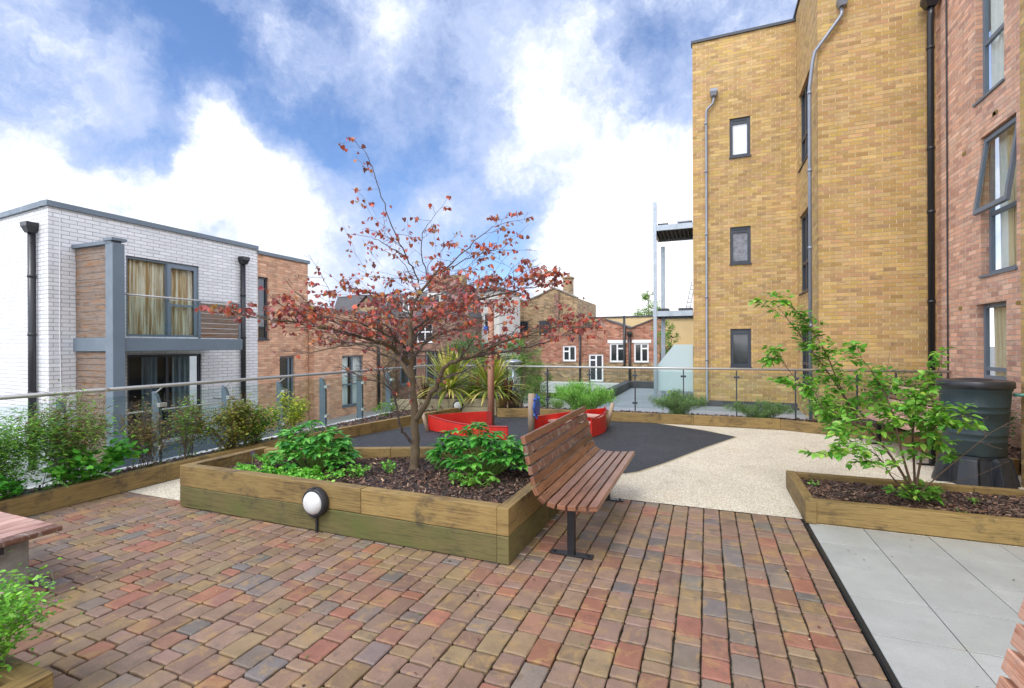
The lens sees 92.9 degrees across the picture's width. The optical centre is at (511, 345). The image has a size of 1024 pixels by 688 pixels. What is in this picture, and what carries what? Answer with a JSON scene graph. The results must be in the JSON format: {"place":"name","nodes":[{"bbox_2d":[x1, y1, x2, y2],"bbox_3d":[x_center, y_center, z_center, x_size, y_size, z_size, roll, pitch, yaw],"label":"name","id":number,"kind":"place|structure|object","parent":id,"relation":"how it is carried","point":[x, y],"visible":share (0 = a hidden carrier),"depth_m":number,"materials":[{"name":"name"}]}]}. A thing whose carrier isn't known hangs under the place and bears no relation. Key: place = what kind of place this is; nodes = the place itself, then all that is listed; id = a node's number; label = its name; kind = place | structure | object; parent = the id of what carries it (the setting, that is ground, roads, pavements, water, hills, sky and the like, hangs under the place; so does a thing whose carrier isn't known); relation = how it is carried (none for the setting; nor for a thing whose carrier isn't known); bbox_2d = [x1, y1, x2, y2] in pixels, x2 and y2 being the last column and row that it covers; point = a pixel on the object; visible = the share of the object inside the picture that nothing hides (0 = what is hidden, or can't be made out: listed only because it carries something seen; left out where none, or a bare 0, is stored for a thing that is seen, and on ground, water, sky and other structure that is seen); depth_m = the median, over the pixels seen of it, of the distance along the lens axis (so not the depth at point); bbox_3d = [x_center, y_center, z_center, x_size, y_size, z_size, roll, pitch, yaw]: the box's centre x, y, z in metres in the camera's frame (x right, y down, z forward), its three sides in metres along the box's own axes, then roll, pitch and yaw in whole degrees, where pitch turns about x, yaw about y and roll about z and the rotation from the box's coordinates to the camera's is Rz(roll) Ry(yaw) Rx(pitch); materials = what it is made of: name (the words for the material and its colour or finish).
{"place":"outdoors","nodes":[
{"label":"outdoors","id":0,"kind":"place"},
{"bbox_2d":[0,199,258,469],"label":"white brick house","id":1,"kind":"structure","parent":0,"point":[93,299],"depth_m":11.61,"materials":[{"name":"brick"}]},
{"bbox_2d":[126,256,197,336],"bbox_3d":[-9.391,-1.249,13.038,0.212,2.020,1.880,0,0,22],"label":"balcony door","id":2,"kind":"structure","parent":1,"relation":"in","point":[145,316],"depth_m":12.98,"materials":[{"name":"beige fabric"}]},
{"bbox_2d":[127,354,200,443],"bbox_3d":[-9.568,1.357,13.156,0.650,2.370,2.020,0,0,22],"label":"patio door","id":3,"kind":"structure","parent":1,"relation":"in","point":[149,369],"depth_m":13.06,"materials":[{"name":"black glass"}]},
{"bbox_2d":[167,264,196,335],"bbox_3d":[-9.108,-1.250,13.447,0.030,1.920,0.810,0,0,22],"label":"door leaf","id":4,"kind":"structure","parent":1,"relation":"in","point":[169,266],"depth_m":13.40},
{"bbox_2d":[257,250,309,428],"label":"orange brick house","id":5,"kind":"structure","parent":0,"point":[274,270],"depth_m":16.49,"materials":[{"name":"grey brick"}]},
{"bbox_2d":[258,277,269,339],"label":"window","id":6,"kind":"structure","parent":5,"relation":"in","point":[262,297],"depth_m":15.95,"materials":[{"name":"grey glass"}]},
{"bbox_2d":[280,356,292,419],"bbox_3d":[-7.816,1.444,16.785,0.052,2.180,0.640,0,0,22],"label":"entrance door","id":7,"kind":"structure","parent":5,"relation":"in","point":[286,365],"depth_m":16.86,"materials":[{"name":"grey glass"}]},
{"bbox_2d":[4,347,994,491],"bbox_3d":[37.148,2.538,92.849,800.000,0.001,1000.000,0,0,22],"label":"street","id":8,"kind":"structure","parent":0,"point":[193,370],"depth_m":19.36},
{"bbox_2d":[308,307,382,420],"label":"brick annexe","id":9,"kind":"structure","parent":8,"relation":"on","point":[341,396],"depth_m":18.87,"materials":[{"name":"orange brick"}]},
{"bbox_2d":[342,355,363,407],"bbox_3d":[-6.684,1.379,19.612,0.750,2.100,1.350,0,0,22],"label":"window","id":10,"kind":"structure","parent":9,"relation":"in","point":[349,398],"depth_m":19.73,"materials":[{"name":"grey glass"}]},
{"bbox_2d":[355,296,395,401],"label":"cream gable house","id":11,"kind":"structure","parent":8,"relation":"on","point":[386,360],"depth_m":23.80,"materials":[{"name":"brick"}]},
{"bbox_2d":[335,269,481,398],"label":"mansard house","id":12,"kind":"structure","parent":8,"relation":"on","point":[348,303],"depth_m":23.99,"materials":[{"name":"brown brick"}]},
{"bbox_2d":[400,351,416,385],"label":"window","id":13,"kind":"structure","parent":12,"relation":"in","point":[404,379],"depth_m":24.20,"materials":[{"name":"grey glass"}]},
{"bbox_2d":[417,324,432,342],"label":"window","id":14,"kind":"structure","parent":12,"relation":"in","point":[426,332],"depth_m":23.75,"materials":[{"name":"white plastic"}]},
{"bbox_2d":[425,351,442,386],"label":"window","id":15,"kind":"structure","parent":12,"relation":"in","point":[428,373],"depth_m":23.65,"materials":[{"name":"grey glass"}]},
{"bbox_2d":[443,332,497,397],"bbox_3d":[-1.697,0.988,20.075,2.534,3.580,2.084,0,0,22],"label":"dark tree","id":16,"kind":"object","parent":8,"relation":"on","point":[462,343],"visible":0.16,"depth_m":19.89,"materials":[{"name":"green plant"}]},
{"bbox_2d":[450,274,520,397],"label":"white rendered house","id":17,"kind":"structure","parent":8,"relation":"on","point":[498,328],"depth_m":25.82,"materials":[{"name":"paint"}]},
{"bbox_2d":[506,359,520,392],"bbox_3d":[0.043,1.530,13.017,0.440,2.340,0.440,0,0,22],"label":"lamp post","id":18,"kind":"object","parent":8,"relation":"on","point":[513,361],"visible":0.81,"depth_m":12.96,"materials":[{"name":"silver metal"}]},
{"bbox_2d":[468,333,565,407],"bbox_3d":[0.129,1.187,16.101,3.413,3.215,1.863,0,0,-2],"label":"willow bush","id":19,"kind":"object","parent":8,"relation":"on","point":[533,389],"visible":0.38,"depth_m":15.81,"materials":[{"name":"green plant"}]},
{"bbox_2d":[540,316,660,395],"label":"red gabled workshop","id":20,"kind":"structure","parent":8,"relation":"on","point":[622,345],"depth_m":24.99,"materials":[{"name":"brick"}]},
{"bbox_2d":[562,346,575,361],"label":"window","id":21,"kind":"structure","parent":20,"relation":"in","point":[569,352],"depth_m":25.76,"materials":[{"name":"white plastic"}]},
{"bbox_2d":[588,354,603,381],"bbox_3d":[4.355,1.149,25.214,0.790,1.435,0.112,0,0,22],"label":"door","id":22,"kind":"structure","parent":20,"relation":"in","point":[594,359],"depth_m":25.23,"materials":[{"name":"white plastic"}]},
{"bbox_2d":[609,343,622,362],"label":"window","id":23,"kind":"structure","parent":20,"relation":"in","point":[616,349],"depth_m":24.83,"materials":[{"name":"white plastic"}]},
{"bbox_2d":[634,343,648,362],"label":"window","id":24,"kind":"structure","parent":20,"relation":"in","point":[641,350],"depth_m":24.38,"materials":[{"name":"white plastic"}]},
{"bbox_2d":[589,315,652,326],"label":"rendered wall","id":25,"kind":"structure","parent":8,"relation":"on","point":[631,321],"depth_m":29.44,"materials":[{"name":"beige paint"}]},
{"bbox_2d":[631,289,660,315],"bbox_3d":[9.102,-0.540,31.937,2.690,6.424,1.851,0,0,2],"label":"tall tree","id":26,"kind":"object","parent":8,"relation":"on","point":[645,296],"visible":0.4,"depth_m":31.89,"materials":[{"name":"green plant"}]},
{"bbox_2d":[651,320,679,362],"bbox_3d":[5.970,0.817,18.936,1.045,3.802,1.086,0,0,-21],"label":"side tree","id":27,"kind":"object","parent":8,"relation":"on","point":[667,335],"visible":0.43,"depth_m":18.86,"materials":[{"name":"green plant"}]},
{"bbox_2d":[597,388,808,418],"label":"flat roof","id":28,"kind":"structure","parent":8,"relation":"on","point":[625,400],"depth_m":13.16,"materials":[{"name":"concrete"}]},
{"bbox_2d":[570,381,653,408],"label":"parapet wall","id":29,"kind":"structure","parent":28,"relation":"on","point":[623,386],"depth_m":18.28,"materials":[{"name":"grey concrete"}]},
{"bbox_2d":[691,0,990,421],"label":"yellow brick block","id":30,"kind":"structure","parent":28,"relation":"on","point":[809,155],"depth_m":10.34,"materials":[{"name":"brick"}]},
{"bbox_2d":[653,202,692,398],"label":"steel balconies","id":31,"kind":"structure","parent":30,"relation":"attached to","point":[677,355],"depth_m":13.92,"materials":[{"name":"grey metal"}]},
{"bbox_2d":[729,116,750,158],"bbox_3d":[6.078,-5.549,12.994,0.540,1.075,0.122,0,0,22],"label":"window","id":32,"kind":"structure","parent":30,"relation":"in","point":[739,127],"depth_m":13.02,"materials":[{"name":"grey glass"}]},
{"bbox_2d":[729,226,751,264],"bbox_3d":[6.090,-2.669,12.994,0.540,1.015,0.122,0,0,22],"label":"window","id":33,"kind":"structure","parent":30,"relation":"in","point":[740,237],"depth_m":13.02,"materials":[{"name":"grey glass"}]},
{"bbox_2d":[730,329,751,367],"bbox_3d":[6.102,0.066,12.994,0.540,1.045,0.122,0,0,22],"label":"window","id":34,"kind":"structure","parent":30,"relation":"in","point":[740,339],"depth_m":13.03,"materials":[{"name":"grey glass"}]},
{"bbox_2d":[798,210,807,295],"bbox_3d":[6.928,-2.213,11.458,0.132,1.935,1.370,0,0,22],"label":"window","id":35,"kind":"structure","parent":30,"relation":"in","point":[805,217],"depth_m":11.84,"materials":[{"name":"grey glass"}]},
{"bbox_2d":[798,78,808,172],"bbox_3d":[6.915,-5.238,11.458,0.132,1.885,1.370,0,0,22],"label":"window","id":36,"kind":"structure","parent":30,"relation":"in","point":[804,105],"depth_m":11.80,"materials":[{"name":"grey glass"}]},
{"bbox_2d":[799,328,808,386],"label":"window","id":37,"kind":"structure","parent":30,"relation":"in","point":[805,358],"depth_m":11.88,"materials":[{"name":"grey glass"}]},
{"bbox_2d":[0,0,1000,346],"label":"sky","id":38,"kind":"structure","parent":0,"point":[226,119],"materials":[{"name":"blue"}]},
{"bbox_2d":[0,478,1013,687],"bbox_3d":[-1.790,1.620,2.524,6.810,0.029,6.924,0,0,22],"label":"brick paving","id":39,"kind":"structure","parent":0,"point":[88,653],"depth_m":2.99,"materials":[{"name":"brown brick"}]},
{"bbox_2d":[0,653,53,687],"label":"planter","id":40,"kind":"object","parent":39,"relation":"on","point":[24,674],"visible":1,"depth_m":2.10,"materials":[{"name":"brown wood"}]},
{"bbox_2d":[0,550,81,676],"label":"flowering bush","id":41,"kind":"object","parent":40,"relation":"on","point":[11,617],"visible":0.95,"depth_m":2.17,"materials":[{"name":"green plant"}]},
{"bbox_2d":[0,512,61,596],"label":"flat bench","id":42,"kind":"object","parent":39,"relation":"on","point":[17,533],"visible":0.98,"depth_m":3.19,"materials":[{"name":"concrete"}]},
{"bbox_2d":[0,365,433,494],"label":"glass balustrade","id":43,"kind":"object","parent":39,"relation":"on","point":[158,405],"visible":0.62,"depth_m":7.33,"materials":[{"name":"glass"}]},
{"bbox_2d":[0,408,461,516],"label":"edge planter","id":44,"kind":"object","parent":39,"relation":"on","point":[35,502],"visible":0.76,"depth_m":5.57,"materials":[{"name":"brown wood"}]},
{"bbox_2d":[0,472,27,498],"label":"ground herb","id":45,"kind":"object","parent":44,"relation":"on","point":[16,488],"visible":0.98,"depth_m":4.54,"materials":[{"name":"green plant"}]},
{"bbox_2d":[0,397,83,499],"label":"feathery shrub","id":46,"kind":"object","parent":44,"relation":"on","point":[7,443],"visible":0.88,"depth_m":4.74,"materials":[{"name":"green plant"}]},
{"bbox_2d":[3,376,125,491],"bbox_3d":[-4.774,0.915,5.150,1.105,1.178,0.950,0,0,-37],"label":"feathery shrub","id":47,"kind":"object","parent":44,"relation":"on","point":[81,432],"visible":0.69,"depth_m":5.14,"materials":[{"name":"green plant"}]},
{"bbox_2d":[30,432,149,483],"bbox_3d":[-4.466,1.234,5.274,0.552,0.550,1.078,0,0,10],"label":"cranesbill","id":48,"kind":"object","parent":44,"relation":"on","point":[116,454],"visible":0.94,"depth_m":5.19,"materials":[{"name":"green plant"}]},
{"bbox_2d":[102,386,186,469],"bbox_3d":[-4.441,0.965,5.938,0.810,1.072,0.828,0,0,-32],"label":"twiggy shrub","id":49,"kind":"object","parent":44,"relation":"on","point":[144,435],"visible":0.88,"depth_m":5.85,"materials":[{"name":"green plant"}]},
{"bbox_2d":[159,392,219,462],"bbox_3d":[-4.214,1.020,6.358,0.636,0.960,0.771,0,0,7],"label":"twiggy shrub","id":50,"kind":"object","parent":44,"relation":"on","point":[183,426],"visible":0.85,"depth_m":6.33,"materials":[{"name":"green plant"}]},
{"bbox_2d":[178,390,271,452],"bbox_3d":[-3.937,1.063,6.844,0.924,0.877,1.123,0,0,-3],"label":"evergreen shrub","id":51,"kind":"object","parent":44,"relation":"on","point":[231,432],"visible":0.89,"depth_m":6.75,"materials":[{"name":"green plant"}]},
{"bbox_2d":[224,401,284,445],"bbox_3d":[-3.804,1.133,7.156,0.683,0.736,0.998,0,0,22],"label":"evergreen shrub","id":52,"kind":"object","parent":44,"relation":"on","point":[259,430],"visible":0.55,"depth_m":7.16,"materials":[{"name":"green plant"}]},
{"bbox_2d":[260,388,313,438],"bbox_3d":[-3.495,1.077,7.732,0.770,0.844,1.000,0,0,22],"label":"golden shrub","id":53,"kind":"object","parent":44,"relation":"on","point":[296,408],"visible":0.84,"depth_m":7.70,"materials":[{"name":"green plant"}]},
{"bbox_2d":[370,398,395,415],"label":"ground herb","id":54,"kind":"object","parent":44,"relation":"on","point":[381,404],"visible":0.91,"depth_m":10.25,"materials":[{"name":"green plant"}]},
{"bbox_2d":[302,487,328,532],"bbox_3d":[-1.700,1.425,4.163,0.256,0.426,0.107,0,0,22],"label":"bulkhead light","id":55,"kind":"object","parent":39,"relation":"on","point":[315,502],"visible":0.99,"depth_m":4.13,"materials":[{"name":"white glass"}]},
{"bbox_2d":[180,446,585,564],"bbox_3d":[-1.235,1.396,5.311,3.590,0.417,2.381,0,0,22],"label":"raised planter","id":56,"kind":"object","parent":39,"relation":"on","point":[426,505],"visible":0.63,"depth_m":4.25,"materials":[{"name":"brown wood"}]},
{"bbox_2d":[251,452,285,466],"bbox_3d":[-2.630,1.251,5.331,0.489,0.164,0.298,0,0,22],"label":"cranesbill","id":57,"kind":"object","parent":56,"relation":"on","point":[265,460],"visible":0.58,"depth_m":5.28,"materials":[{"name":"green plant"}]},
{"bbox_2d":[232,462,310,477],"bbox_3d":[-2.450,1.248,4.837,1.049,0.168,0.332,0,0,22],"label":"cranesbill","id":58,"kind":"object","parent":56,"relation":"on","point":[265,467],"visible":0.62,"depth_m":4.83,"materials":[{"name":"green plant"}]},
{"bbox_2d":[263,420,361,471],"bbox_3d":[-2.131,1.047,5.223,1.171,0.548,0.856,0,0,22],"label":"hellebore","id":59,"kind":"object","parent":56,"relation":"on","point":[317,445],"visible":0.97,"depth_m":5.08,"materials":[{"name":"green plant"}]},
{"bbox_2d":[291,465,345,479],"bbox_3d":[-1.923,1.255,4.765,0.719,0.149,0.427,0,0,22],"label":"cranesbill","id":60,"kind":"object","parent":56,"relation":"on","point":[319,473],"visible":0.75,"depth_m":4.75,"materials":[{"name":"green plant"}]},
{"bbox_2d":[343,463,371,477],"bbox_3d":[-1.559,1.251,4.889,0.295,0.154,0.299,0,0,22],"label":"cranesbill","id":61,"kind":"object","parent":56,"relation":"on","point":[358,470],"visible":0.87,"depth_m":4.89,"materials":[{"name":"green plant"}]},
{"bbox_2d":[381,460,395,472],"bbox_3d":[-1.279,1.254,5.020,0.199,0.146,0.157,0,0,22],"label":"cranesbill","id":62,"kind":"object","parent":56,"relation":"on","point":[390,466],"visible":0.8,"depth_m":5.02,"materials":[{"name":"green plant"}]},
{"bbox_2d":[194,137,610,470],"bbox_3d":[-0.932,-0.335,5.211,3.972,3.409,3.570,0,0,-5],"label":"redbud tree","id":63,"kind":"object","parent":56,"relation":"on","point":[430,314],"visible":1,"depth_m":4.78,"materials":[{"name":"red plant"}]},
{"bbox_2d":[430,457,452,468],"bbox_3d":[-0.744,1.253,5.158,0.271,0.144,0.184,0,0,45],"label":"cranesbill","id":64,"kind":"object","parent":56,"relation":"on","point":[443,466],"visible":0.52,"depth_m":5.16,"materials":[{"name":"green plant"}]},
{"bbox_2d":[448,471,499,487],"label":"hellebore seedling","id":65,"kind":"object","parent":56,"relation":"on","point":[459,476],"visible":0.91,"depth_m":4.52,"materials":[{"name":"green plant"}]},
{"bbox_2d":[424,422,532,475],"bbox_3d":[-0.330,1.047,4.998,1.288,0.534,0.917,0,0,22],"label":"hellebore","id":66,"kind":"object","parent":56,"relation":"on","point":[510,451],"visible":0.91,"depth_m":4.86,"materials":[{"name":"green plant"}]},
{"bbox_2d":[520,406,634,559],"bbox_3d":[0.685,1.130,4.402,0.579,0.928,1.937,0,0,22],"label":"park bench","id":67,"kind":"object","parent":39,"relation":"on","point":[590,484],"visible":1,"depth_m":4.04,"materials":[{"name":"brown wood"}]},
{"bbox_2d":[433,364,950,424],"bbox_3d":[2.944,1.050,10.817,10.735,1.174,0.150,0,0,22],"label":"glass balustrade","id":68,"kind":"object","parent":39,"relation":"on","point":[736,369],"visible":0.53,"depth_m":10.38,"materials":[{"name":"glass"}]},
{"bbox_2d":[801,515,901,687],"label":"drainage channel","id":69,"kind":"object","parent":39,"relation":"on","point":[885,666],"visible":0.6,"depth_m":2.87,"materials":[{"name":"black metal"}]},
{"bbox_2d":[920,0,1020,448],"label":"red brick block","id":70,"kind":"structure","parent":39,"relation":"on","point":[976,117],"depth_m":8.02,"materials":[{"name":"red brick"}]},
{"bbox_2d":[972,0,1004,107],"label":"window","id":71,"kind":"structure","parent":70,"relation":"in","point":[996,39],"depth_m":7.83,"materials":[{"name":"glass"}]},
{"bbox_2d":[984,301,1006,379],"bbox_3d":[7.641,-0.068,7.509,0.213,1.210,0.880,0,0,22],"label":"window","id":72,"kind":"structure","parent":70,"relation":"in","point":[1000,368],"depth_m":7.77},
{"bbox_2d":[978,125,1017,277],"bbox_3d":[7.485,-2.210,7.325,0.337,2.245,1.010,0,0,22],"label":"window","id":73,"kind":"structure","parent":70,"relation":"in","point":[1007,210],"depth_m":7.59,"materials":[{"name":"glass"}]},
{"bbox_2d":[996,599,1023,687],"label":"park bench","id":74,"kind":"object","parent":39,"relation":"on","point":[1012,667],"visible":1,"depth_m":1.28,"materials":[{"name":"brown wood"}]},
{"bbox_2d":[1019,0,1023,487],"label":"brick wing","id":75,"kind":"structure","parent":39,"relation":"on","point":[1021,15],"depth_m":5.43,"materials":[{"name":"red brick"}]},
{"bbox_2d":[520,273,595,391],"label":"stock brick house","id":76,"kind":"structure","parent":0,"point":[554,297],"depth_m":28.38,"materials":[{"name":"brick"}]},
{"bbox_2d":[520,321,527,333],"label":"window","id":77,"kind":"structure","parent":76,"relation":"in","point":[521,322],"depth_m":28.73,"materials":[{"name":"black glass"}]},
{"bbox_2d":[539,321,550,333],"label":"window","id":78,"kind":"structure","parent":76,"relation":"in","point":[540,322],"depth_m":28.28,"materials":[{"name":"grey glass"}]},
{"bbox_2d":[128,423,1023,554],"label":"gravel path","id":79,"kind":"structure","parent":0,"point":[744,471],"depth_m":6.07,"materials":[{"name":"beige gravel"}]},
{"bbox_2d":[392,395,518,414],"bbox_3d":[-1.339,1.413,11.584,2.499,0.385,1.912,0,0,22],"label":"corner planter","id":80,"kind":"object","parent":79,"relation":"on","point":[468,406],"visible":0.55,"depth_m":11.18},
{"bbox_2d":[408,374,442,408],"bbox_3d":[-2.111,1.077,11.360,1.074,0.905,1.138,0,0,-6],"label":"phormium","id":81,"kind":"object","parent":80,"relation":"on","point":[423,388],"visible":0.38,"depth_m":11.38,"materials":[{"name":"green plant"}]},
{"bbox_2d":[416,343,487,411],"bbox_3d":[-1.431,0.669,11.482,1.948,1.540,2.045,0,0,-6],"label":"cordyline","id":82,"kind":"object","parent":80,"relation":"in","point":[450,384],"visible":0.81,"depth_m":11.28,"materials":[{"name":"green plant"}]},
{"bbox_2d":[453,400,462,409],"bbox_3d":[-1.236,1.365,11.114,0.243,0.248,0.102,0,0,-1],"label":"bulkhead light","id":83,"kind":"object","parent":80,"relation":"attached to","point":[456,404],"visible":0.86,"depth_m":11.08,"materials":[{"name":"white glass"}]},
{"bbox_2d":[461,384,482,398],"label":"grass clump","id":84,"kind":"object","parent":80,"relation":"in","point":[471,390],"visible":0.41,"depth_m":11.51,"materials":[{"name":"green plant"}]},
{"bbox_2d":[461,372,499,397],"bbox_3d":[-0.822,1.004,11.955,1.296,1.056,1.096,0,0,-18],"label":"phormium","id":85,"kind":"object","parent":80,"relation":"in","point":[476,382],"visible":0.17,"depth_m":11.98,"materials":[{"name":"green plant"}]},
{"bbox_2d":[456,347,531,405],"bbox_3d":[-0.440,0.706,11.534,1.886,1.576,1.971,0,0,-39],"label":"cordyline","id":86,"kind":"object","parent":80,"relation":"in","point":[499,375],"visible":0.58,"depth_m":11.38,"materials":[{"name":"green plant"}]},
{"bbox_2d":[496,373,527,408],"bbox_3d":[-0.170,1.087,11.640,1.185,0.870,1.182,0,0,-42],"label":"phormium","id":87,"kind":"object","parent":80,"relation":"on","point":[505,383],"visible":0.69,"depth_m":11.51,"materials":[{"name":"green plant"}]},
{"bbox_2d":[350,415,733,472],"bbox_3d":[0.559,1.598,8.772,6.410,0.001,4.500,0,0,22],"label":"rubber play surface","id":88,"kind":"object","parent":79,"relation":"on","point":[652,444],"visible":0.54,"depth_m":8.36,"materials":[{"name":"black rubber"}]},
{"bbox_2d":[422,307,507,439],"bbox_3d":[-0.945,0.400,8.877,1.480,2.434,1.842,0,0,-10],"label":"play boat","id":89,"kind":"object","parent":88,"relation":"on","point":[445,422],"visible":0.8,"depth_m":9.54,"materials":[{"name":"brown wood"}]},
{"bbox_2d":[528,393,614,436],"bbox_3d":[1.216,1.220,8.835,2.002,0.772,0.957,0,0,-19],"label":"play boat","id":90,"kind":"object","parent":88,"relation":"on","point":[599,419],"visible":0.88,"depth_m":8.71,"materials":[{"name":"red plastic"}]},
{"bbox_2d":[361,423,736,473],"bbox_3d":[0.576,1.599,8.760,6.450,0.001,4.610,0,0,22],"label":"rubber edging","id":91,"kind":"object","parent":79,"relation":"on","point":[665,462],"visible":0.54,"depth_m":7.40,"materials":[{"name":"black rubber"}]},
{"bbox_2d":[497,406,1020,474],"bbox_3d":[3.339,1.488,8.782,8.478,0.196,3.279,0,0,22],"label":"back planter","id":92,"kind":"object","parent":79,"relation":"on","point":[806,425],"visible":0.37,"depth_m":9.51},
{"bbox_2d":[548,378,617,409],"bbox_3d":[1.595,1.087,10.891,1.683,0.778,0.874,0,0,22],"label":"grassy tuft","id":93,"kind":"object","parent":92,"relation":"on","point":[571,395],"visible":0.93,"depth_m":10.83,"materials":[{"name":"green plant"}]},
{"bbox_2d":[663,388,685,414],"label":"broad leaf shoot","id":94,"kind":"object","parent":92,"relation":"on","point":[671,395],"visible":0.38,"depth_m":10.17,"materials":[{"name":"green plant"}]},
{"bbox_2d":[648,388,708,414],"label":"lavender","id":95,"kind":"object","parent":92,"relation":"on","point":[686,403],"visible":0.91,"depth_m":10.04,"materials":[{"name":"green plant"}]},
{"bbox_2d":[722,397,796,418],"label":"lavender","id":96,"kind":"object","parent":92,"relation":"on","point":[768,409],"visible":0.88,"depth_m":9.50,"materials":[{"name":"green plant"}]},
{"bbox_2d":[801,392,851,423],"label":"broad leaf shrub","id":97,"kind":"object","parent":92,"relation":"on","point":[812,405],"visible":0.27,"depth_m":8.94,"materials":[{"name":"green plant"}]},
{"bbox_2d":[847,366,928,431],"bbox_3d":[6.431,0.900,8.182,1.274,1.114,1.409,0,0,22],"label":"dark evergreen","id":98,"kind":"object","parent":92,"relation":"on","point":[908,386],"visible":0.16,"depth_m":8.19,"materials":[{"name":"green plant"}]},
{"bbox_2d":[1009,400,1020,447],"bbox_3d":[6.793,0.990,6.923,0.736,0.932,1.139,0,0,22],"label":"dark evergreen","id":99,"kind":"object","parent":92,"relation":"on","point":[1013,427],"visible":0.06,"depth_m":6.70,"materials":[{"name":"green plant"}]},
{"bbox_2d":[859,385,940,465],"bbox_3d":[5.761,1.108,7.128,0.579,0.928,1.937,0,0,14],"label":"park bench","id":100,"kind":"object","parent":79,"relation":"on","point":[932,461],"visible":0.24,"depth_m":7.42,"materials":[{"name":"brown wood"}]},
{"bbox_2d":[786,470,1023,545],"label":"planter","id":101,"kind":"object","parent":79,"relation":"on","point":[996,515],"visible":0.9,"depth_m":4.33,"materials":[{"name":"brown wood"}]},
{"bbox_2d":[748,290,1022,505],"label":"leggy shrub","id":102,"kind":"object","parent":101,"relation":"on","point":[930,433],"visible":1,"depth_m":4.42,"materials":[{"name":"green plant"}]},
{"bbox_2d":[931,378,1023,488],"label":"water butt","id":103,"kind":"object","parent":79,"relation":"on","point":[991,399],"visible":0.85,"depth_m":5.40,"materials":[{"name":"black plastic"}]},
{"bbox_2d":[665,319,693,388],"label":"yellow rear house","id":104,"kind":"structure","parent":0,"point":[684,328],"depth_m":20.30,"materials":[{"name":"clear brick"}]},
{"bbox_2d":[809,523,1023,687],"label":"slab paving","id":105,"kind":"structure","parent":0,"point":[935,612],"depth_m":3.07,"materials":[{"name":"concrete"}]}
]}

